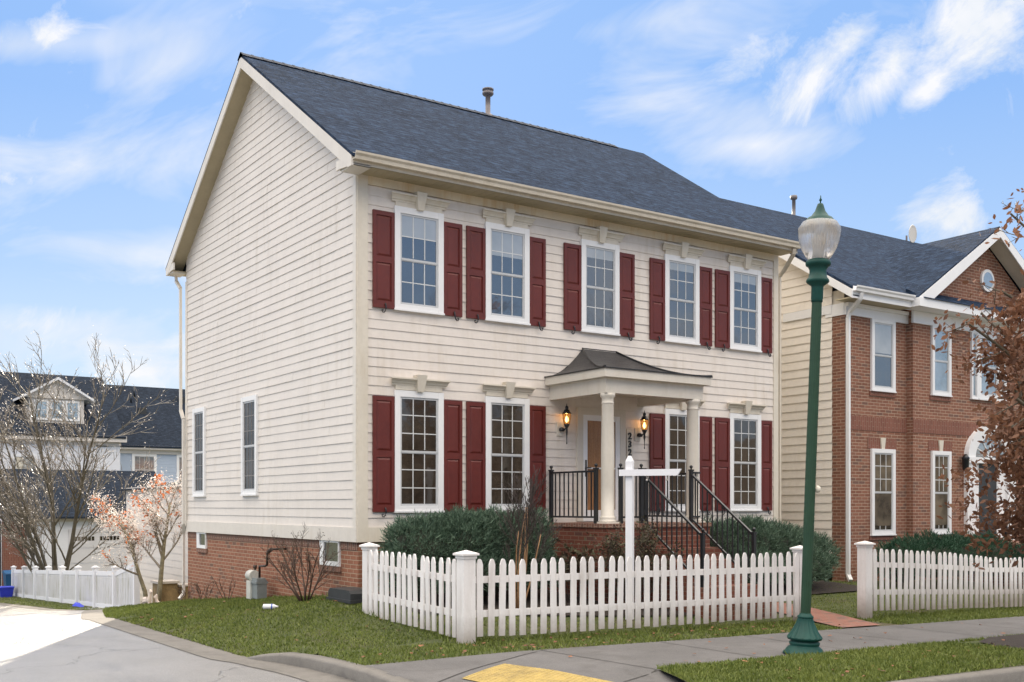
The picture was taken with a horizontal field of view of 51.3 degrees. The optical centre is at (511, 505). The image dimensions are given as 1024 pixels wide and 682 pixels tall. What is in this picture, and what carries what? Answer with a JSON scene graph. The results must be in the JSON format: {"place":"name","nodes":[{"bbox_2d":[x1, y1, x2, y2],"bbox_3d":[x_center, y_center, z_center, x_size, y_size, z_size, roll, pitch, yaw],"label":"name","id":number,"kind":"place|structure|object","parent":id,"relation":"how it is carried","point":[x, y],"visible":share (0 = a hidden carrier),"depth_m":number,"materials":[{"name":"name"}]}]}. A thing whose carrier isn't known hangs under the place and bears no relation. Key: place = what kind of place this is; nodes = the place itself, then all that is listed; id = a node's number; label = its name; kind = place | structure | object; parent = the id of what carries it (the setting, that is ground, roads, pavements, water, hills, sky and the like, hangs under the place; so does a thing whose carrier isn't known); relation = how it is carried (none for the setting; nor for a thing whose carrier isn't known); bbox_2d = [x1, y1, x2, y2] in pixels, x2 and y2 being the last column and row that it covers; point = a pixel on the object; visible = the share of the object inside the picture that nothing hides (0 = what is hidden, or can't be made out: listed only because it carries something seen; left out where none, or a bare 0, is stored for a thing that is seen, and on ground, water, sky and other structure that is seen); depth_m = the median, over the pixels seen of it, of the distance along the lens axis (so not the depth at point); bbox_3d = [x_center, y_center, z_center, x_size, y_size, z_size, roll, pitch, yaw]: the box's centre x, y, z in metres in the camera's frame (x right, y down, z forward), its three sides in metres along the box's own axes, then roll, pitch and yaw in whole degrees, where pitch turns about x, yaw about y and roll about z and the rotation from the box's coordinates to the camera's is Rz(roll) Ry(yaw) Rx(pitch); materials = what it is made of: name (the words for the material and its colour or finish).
{"place":"outdoors","nodes":[
{"label":"outdoors","id":0,"kind":"place"},
{"bbox_2d":[0,603,331,681],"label":"street","id":1,"kind":"structure","parent":0,"point":[37,645],"depth_m":12.97,"materials":[{"name":"concrete"}]},
{"bbox_2d":[248,652,413,681],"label":"curb","id":2,"kind":"structure","parent":1,"relation":"on","point":[348,670],"depth_m":11.56,"materials":[{"name":"concrete"}]},
{"bbox_2d":[0,603,1023,681],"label":"curb","id":3,"kind":"object","parent":1,"relation":"on","point":[213,653],"visible":0.87,"depth_m":13.62,"materials":[{"name":"concrete"}]},
{"bbox_2d":[886,665,1023,681],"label":"curb","id":4,"kind":"structure","parent":1,"relation":"on","point":[1012,674],"depth_m":11.18,"materials":[{"name":"concrete"}]},
{"bbox_2d":[0,579,1023,681],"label":"lawn","id":5,"kind":"structure","parent":0,"point":[741,621],"depth_m":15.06,"materials":[{"name":"plant"}]},
{"bbox_2d":[2,570,10,585],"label":"wheeled bin","id":6,"kind":"object","parent":5,"relation":"on","point":[7,577],"visible":0.17,"depth_m":46.75,"materials":[{"name":"blue plastic"}]},
{"bbox_2d":[0,586,14,596],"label":"recycling box","id":7,"kind":"object","parent":5,"relation":"on","point":[6,591],"visible":0.89,"depth_m":44.98,"materials":[{"name":"blue plastic"}]},
{"bbox_2d":[11,558,139,607],"bbox_3d":[-16.058,2.728,38.057,0.210,2.600,19.520,0,0,-34],"label":"vinyl fence","id":8,"kind":"object","parent":5,"relation":"on","point":[93,588],"visible":0.91,"depth_m":35.80,"materials":[{"name":"white plastic"}]},
{"bbox_2d":[72,602,83,606],"bbox_3d":[-14.097,3.205,34.652,0.316,0.116,0.904,0,0,-34],"label":"crumpled bag","id":9,"kind":"object","parent":5,"relation":"on","point":[77,604],"visible":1,"depth_m":34.52,"materials":[{"name":"blue plastic"}]},
{"bbox_2d":[0,469,158,585],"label":"garage","id":10,"kind":"structure","parent":5,"relation":"on","point":[63,540],"depth_m":50.64,"materials":[{"name":"beige"}]},
{"bbox_2d":[0,522,0,585],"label":"doorway","id":11,"kind":"structure","parent":10,"relation":"in","point":[0,522],"depth_m":48.96,"materials":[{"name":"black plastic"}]},
{"bbox_2d":[69,529,125,570],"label":"garage door","id":12,"kind":"structure","parent":10,"relation":"in","point":[87,548],"depth_m":50.72,"materials":[{"name":"white paint"}]},
{"bbox_2d":[0,325,176,572],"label":"bare tree","id":13,"kind":"object","parent":5,"relation":"on","point":[27,518],"visible":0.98,"depth_m":42.32,"materials":[{"name":"brown plant"}]},
{"bbox_2d":[82,467,187,600],"bbox_3d":[-9.761,0.852,28.460,3.172,3.916,2.052,0,0,-34],"label":"ornamental tree","id":14,"kind":"object","parent":5,"relation":"on","point":[131,541],"visible":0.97,"depth_m":28.31,"materials":[{"name":"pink plant"}]},
{"bbox_2d":[105,384,184,482],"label":"blue house","id":15,"kind":"structure","parent":5,"relation":"on","point":[164,442],"depth_m":64.14,"materials":[{"name":"blue"}]},
{"bbox_2d":[132,454,156,474],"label":"window","id":16,"kind":"structure","parent":15,"relation":"in","point":[138,460],"depth_m":62.76,"materials":[{"name":"white glass"}]},
{"bbox_2d":[176,455,181,481],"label":"window","id":17,"kind":"structure","parent":15,"relation":"in","point":[179,457],"depth_m":63.95,"materials":[{"name":"white plastic"}]},
{"bbox_2d":[142,589,152,603],"bbox_3d":[-9.484,2.436,27.723,0.356,0.528,0.150,0,0,26],"label":"deer figurine","id":18,"kind":"object","parent":5,"relation":"on","point":[148,599],"visible":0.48,"depth_m":27.66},
{"bbox_2d":[119,481,187,602],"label":"garage","id":19,"kind":"structure","parent":5,"relation":"on","point":[173,565],"depth_m":32.99,"materials":[{"name":"beige"}]},
{"bbox_2d":[150,579,187,602],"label":"garden wall","id":20,"kind":"structure","parent":5,"relation":"on","point":[170,588],"depth_m":28.84,"materials":[{"name":"beige stone"}]},
{"bbox_2d":[177,581,193,599],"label":"dead plant","id":21,"kind":"object","parent":5,"relation":"on","point":[184,592],"visible":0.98,"depth_m":23.00,"materials":[{"name":"brown plant"}]},
{"bbox_2d":[190,581,215,599],"bbox_3d":[-6.367,1.766,22.044,0.528,0.457,0.388,0,0,-34],"label":"dead plant","id":22,"kind":"object","parent":5,"relation":"on","point":[197,586],"visible":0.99,"depth_m":22.03,"materials":[{"name":"brown plant"}]},
{"bbox_2d":[211,572,234,598],"bbox_3d":[-5.609,1.594,20.851,0.460,0.573,0.412,0,0,10],"label":"dead plant","id":23,"kind":"object","parent":5,"relation":"on","point":[221,588],"visible":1,"depth_m":20.91,"materials":[{"name":"brown plant"}]},
{"bbox_2d":[263,604,277,608],"bbox_3d":[-3.715,1.553,16.399,0.234,0.084,0.086,0,0,-4],"label":"plastic bottle","id":24,"kind":"object","parent":5,"relation":"on","point":[268,606],"visible":0.94,"depth_m":16.36,"materials":[{"name":"white plastic"}]},
{"bbox_2d":[257,523,342,601],"bbox_3d":[-3.412,0.902,16.904,1.312,1.318,1.205,0,0,20],"label":"bare shrub","id":25,"kind":"object","parent":5,"relation":"on","point":[292,575],"visible":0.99,"depth_m":16.95,"materials":[{"name":"brown plant"}]},
{"bbox_2d":[326,587,361,603],"bbox_3d":[-2.460,1.364,16.299,0.440,0.190,0.860,0,0,-34],"label":"window well cover","id":26,"kind":"object","parent":5,"relation":"on","point":[350,595],"depth_m":16.06,"materials":[{"name":"black plastic"}]},
{"bbox_2d":[165,52,800,620],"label":"clapboard house","id":27,"kind":"structure","parent":5,"relation":"on","point":[399,302],"depth_m":18.86,"materials":[{"name":"beige wood"}]},
{"bbox_2d":[191,407,206,496],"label":"window","id":28,"kind":"structure","parent":27,"relation":"in","point":[199,479],"depth_m":22.84,"materials":[{"name":"glass"}]},
{"bbox_2d":[196,532,207,552],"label":"basement window","id":29,"kind":"structure","parent":27,"relation":"in","point":[201,537],"depth_m":22.78,"materials":[{"name":"white plastic"}]},
{"bbox_2d":[240,394,258,495],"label":"window","id":30,"kind":"structure","parent":27,"relation":"in","point":[249,404],"depth_m":20.36,"materials":[{"name":"glass"}]},
{"bbox_2d":[245,547,285,598],"bbox_3d":[-4.503,1.219,19.275,1.078,0.962,0.308,0,0,45],"label":"gas meter","id":31,"kind":"object","parent":27,"relation":"attached to","point":[256,585],"visible":0.95,"depth_m":19.28,"materials":[{"name":"grey paint"}]},
{"bbox_2d":[319,540,341,571],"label":"basement window","id":32,"kind":"structure","parent":27,"relation":"in","point":[334,545],"depth_m":17.39,"materials":[{"name":"white plastic"}]},
{"bbox_2d":[393,205,444,315],"bbox_3d":[-1.497,-3.940,17.195,0.924,1.660,0.070,0,0,-34],"label":"window","id":33,"kind":"structure","parent":27,"relation":"in","point":[419,235],"depth_m":17.20,"materials":[{"name":"glass"}]},
{"bbox_2d":[393,390,444,512],"bbox_3d":[-1.497,-0.865,17.195,0.924,1.950,0.070,0,0,-34],"label":"window","id":34,"kind":"structure","parent":27,"relation":"in","point":[419,416],"depth_m":17.20,"materials":[{"name":"glass"}]},
{"bbox_2d":[484,396,529,511],"bbox_3d":[-0.078,-0.865,18.166,0.924,1.950,0.070,0,0,-34],"label":"window","id":35,"kind":"structure","parent":27,"relation":"in","point":[507,419],"depth_m":18.17,"materials":[{"name":"glass"}]},
{"bbox_2d":[484,222,530,325],"bbox_3d":[-0.078,-3.940,18.166,0.924,1.660,0.070,0,0,-34],"label":"window","id":36,"kind":"structure","parent":27,"relation":"in","point":[507,248],"depth_m":18.18,"materials":[{"name":"glass"}]},
{"bbox_2d":[580,239,620,335],"bbox_3d":[1.597,-3.940,19.313,0.904,1.660,0.070,0,0,-34],"label":"window","id":37,"kind":"structure","parent":27,"relation":"in","point":[600,263],"depth_m":19.32,"materials":[{"name":"glass"}]},
{"bbox_2d":[583,415,619,520],"bbox_3d":[1.631,-0.675,19.317,0.860,1.910,0.101,0,0,-34],"label":"front door","id":38,"kind":"structure","parent":27,"relation":"in","point":[591,423],"depth_m":19.24,"materials":[{"name":"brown wood"}]},
{"bbox_2d":[663,254,700,345],"bbox_3d":[3.260,-3.940,20.451,0.914,1.660,0.070,0,0,-34],"label":"window","id":39,"kind":"structure","parent":27,"relation":"in","point":[682,275],"depth_m":20.47,"materials":[{"name":"glass"}]},
{"bbox_2d":[664,408,700,510],"bbox_3d":[3.260,-0.865,20.451,0.914,1.950,0.070,0,0,-34],"label":"window","id":40,"kind":"structure","parent":27,"relation":"in","point":[675,419],"depth_m":20.38,"materials":[{"name":"glass"}]},
{"bbox_2d":[728,265,761,352],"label":"window","id":41,"kind":"structure","parent":27,"relation":"in","point":[745,284],"depth_m":21.44,"materials":[{"name":"glass"}]},
{"bbox_2d":[729,413,761,510],"bbox_3d":[4.687,-0.865,21.429,0.914,1.950,0.070,0,0,-34],"label":"window","id":42,"kind":"structure","parent":27,"relation":"in","point":[745,430],"depth_m":21.45,"materials":[{"name":"glass"}]},
{"bbox_2d":[359,542,802,643],"bbox_3d":[1.214,1.192,15.924,6.340,1.335,2.850,0,0,-34],"label":"picket fence","id":43,"kind":"object","parent":5,"relation":"on","point":[467,579],"visible":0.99,"depth_m":14.33,"materials":[{"name":"white paint"}]},
{"bbox_2d":[389,581,872,615],"bbox_3d":[3.025,1.544,18.503,10.900,0.322,2.980,0,0,-34],"label":"garden bed","id":44,"kind":"object","parent":5,"relation":"on","point":[823,586],"visible":0.15,"depth_m":17.40,"materials":[{"name":"brown soil"}]},
{"bbox_2d":[376,502,559,598],"bbox_3d":[-0.622,0.670,16.601,3.483,1.500,1.773,0,0,-34],"label":"juniper bush","id":45,"kind":"object","parent":44,"relation":"on","point":[437,536],"visible":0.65,"depth_m":16.15,"materials":[{"name":"green plant"}]},
{"bbox_2d":[493,466,562,607],"bbox_3d":[0.171,0.497,15.879,1.016,2.256,1.212,0,0,21],"label":"crape myrtle","id":46,"kind":"object","parent":44,"relation":"on","point":[527,516],"visible":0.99,"depth_m":15.89,"materials":[{"name":"beige plant"}]},
{"bbox_2d":[530,539,605,602],"bbox_3d":[0.828,1.071,17.150,1.315,1.082,1.143,0,0,-5],"label":"dry hydrangea","id":47,"kind":"object","parent":44,"relation":"on","point":[564,556],"visible":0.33,"depth_m":17.09,"materials":[{"name":"brown plant"}]},
{"bbox_2d":[584,516,687,601],"bbox_3d":[1.892,0.922,16.902,1.426,1.536,1.195,0,0,-20],"label":"rose bush","id":48,"kind":"object","parent":44,"relation":"on","point":[646,541],"visible":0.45,"depth_m":16.78,"materials":[{"name":"green plant"}]},
{"bbox_2d":[701,513,843,585],"bbox_3d":[5.080,0.852,20.693,4.696,1.515,1.825,0,0,-41],"label":"juniper bush","id":49,"kind":"object","parent":44,"relation":"on","point":[783,538],"visible":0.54,"depth_m":20.20,"materials":[{"name":"green plant"}]},
{"bbox_2d":[619,456,681,619],"bbox_3d":[2.050,0.475,15.708,0.940,2.430,0.142,0,0,22],"label":"sign post","id":50,"kind":"object","parent":5,"relation":"on","point":[629,472],"visible":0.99,"depth_m":15.79,"materials":[{"name":"white paint"}]},
{"bbox_2d":[777,602,879,626],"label":"brick path","id":51,"kind":"structure","parent":5,"relation":"on","point":[826,617],"depth_m":16.79,"materials":[{"name":"red brick"}]},
{"bbox_2d":[721,195,1023,585],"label":"brick house","id":52,"kind":"structure","parent":5,"relation":"on","point":[897,426],"depth_m":24.38,"materials":[{"name":"brown brick"}]},
{"bbox_2d":[870,318,896,392],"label":"window","id":53,"kind":"structure","parent":52,"relation":"in","point":[882,332],"depth_m":23.93,"materials":[{"name":"glass"}]},
{"bbox_2d":[870,448,896,535],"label":"window","id":54,"kind":"structure","parent":52,"relation":"in","point":[882,461],"depth_m":23.92,"materials":[{"name":"white glass"}]},
{"bbox_2d":[930,326,952,396],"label":"window","id":55,"kind":"structure","parent":52,"relation":"in","point":[941,382],"depth_m":24.86,"materials":[{"name":"glass"}]},
{"bbox_2d":[931,451,951,534],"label":"window","id":56,"kind":"structure","parent":52,"relation":"in","point":[940,494],"depth_m":24.84,"materials":[{"name":"white glass"}]},
{"bbox_2d":[970,332,978,399],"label":"window","id":57,"kind":"structure","parent":52,"relation":"in","point":[973,379],"depth_m":25.60,"materials":[{"name":"white plastic"}]},
{"bbox_2d":[980,269,993,291],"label":"oval window","id":58,"kind":"structure","parent":52,"relation":"in","point":[986,275],"depth_m":25.88,"materials":[{"name":"glass"}]},
{"bbox_2d":[979,463,995,538],"bbox_3d":[11.628,-0.060,25.992,0.960,1.920,0.020,0,0,-34],"label":"front door","id":59,"kind":"structure","parent":52,"relation":"in","point":[990,494],"depth_m":25.92,"materials":[{"name":"black plastic"}]},
{"bbox_2d":[978,333,1000,401],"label":"window","id":60,"kind":"structure","parent":52,"relation":"in","point":[982,385],"depth_m":25.87,"materials":[{"name":"glass"}]},
{"bbox_2d":[1001,337,1006,400],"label":"window","id":61,"kind":"structure","parent":52,"relation":"in","point":[1003,337],"depth_m":26.32,"materials":[{"name":"white plastic"}]},
{"bbox_2d":[854,541,1023,618],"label":"picket fence","id":62,"kind":"object","parent":5,"relation":"on","point":[865,565],"visible":0.98,"depth_m":18.39,"materials":[{"name":"white paint"}]},
{"bbox_2d":[872,528,1023,582],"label":"hedge","id":63,"kind":"object","parent":5,"relation":"on","point":[956,543],"visible":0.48,"depth_m":22.87,"materials":[{"name":"green plant"}]},
{"bbox_2d":[0,0,1023,388],"label":"sky","id":64,"kind":"structure","parent":0,"point":[899,114],"materials":[{"name":"blue"}]},
{"bbox_2d":[365,616,1023,681],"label":"sidewalk","id":65,"kind":"structure","parent":0,"point":[650,655],"depth_m":12.50,"materials":[{"name":"grey concrete"}]},
{"bbox_2d":[463,663,611,681],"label":"tactile paving","id":66,"kind":"structure","parent":65,"relation":"on","point":[504,672],"depth_m":10.65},
{"bbox_2d":[141,596,1008,677],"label":"fallen leaves","id":67,"kind":"object","parent":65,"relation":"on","point":[633,639],"visible":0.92,"depth_m":13.21,"materials":[{"name":"brown plant"}]},
{"bbox_2d":[782,195,840,654],"bbox_3d":[3.551,-0.958,12.603,0.500,5.420,0.500,2,0,0],"label":"street lamp","id":68,"kind":"object","parent":65,"relation":"on","point":[819,231],"visible":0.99,"depth_m":12.54,"materials":[{"name":"green metal"}]},
{"bbox_2d":[661,640,1022,681],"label":"grass verge","id":69,"kind":"object","parent":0,"point":[976,642],"depth_m":11.36,"materials":[{"name":"plant"}]},
{"bbox_2d":[931,188,1023,569],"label":"oak tree","id":70,"kind":"object","parent":69,"relation":"on","point":[1007,431],"visible":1,"depth_m":14.00,"materials":[{"name":"red plant"}]},
{"bbox_2d":[979,634,1023,648],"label":"mulch bed","id":71,"kind":"object","parent":69,"relation":"on","point":[1014,641],"visible":1,"depth_m":14.01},
{"bbox_3d":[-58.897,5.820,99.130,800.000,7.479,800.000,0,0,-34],"label":"ground","id":72,"kind":"structure","parent":0,"visible":0},
{"bbox_2d":[0,371,126,585],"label":"white house","id":73,"kind":"structure","parent":72,"relation":"on","point":[85,386],"depth_m":58.23,"materials":[{"name":"beige"}]},
{"bbox_2d":[13,454,36,468],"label":"window","id":74,"kind":"structure","parent":73,"relation":"in","point":[18,455],"depth_m":56.29,"materials":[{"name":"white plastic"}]},
{"bbox_2d":[34,399,48,419],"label":"window","id":75,"kind":"structure","parent":73,"relation":"in","point":[42,411],"depth_m":57.40,"materials":[{"name":"glass"}]},
{"bbox_2d":[50,400,63,420],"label":"window","id":76,"kind":"structure","parent":73,"relation":"in","point":[51,407],"depth_m":57.81,"materials":[{"name":"white plastic"}]},
{"bbox_2d":[66,401,79,420],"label":"window","id":77,"kind":"structure","parent":73,"relation":"in","point":[77,413],"depth_m":58.29,"materials":[{"name":"glass"}]}
]}

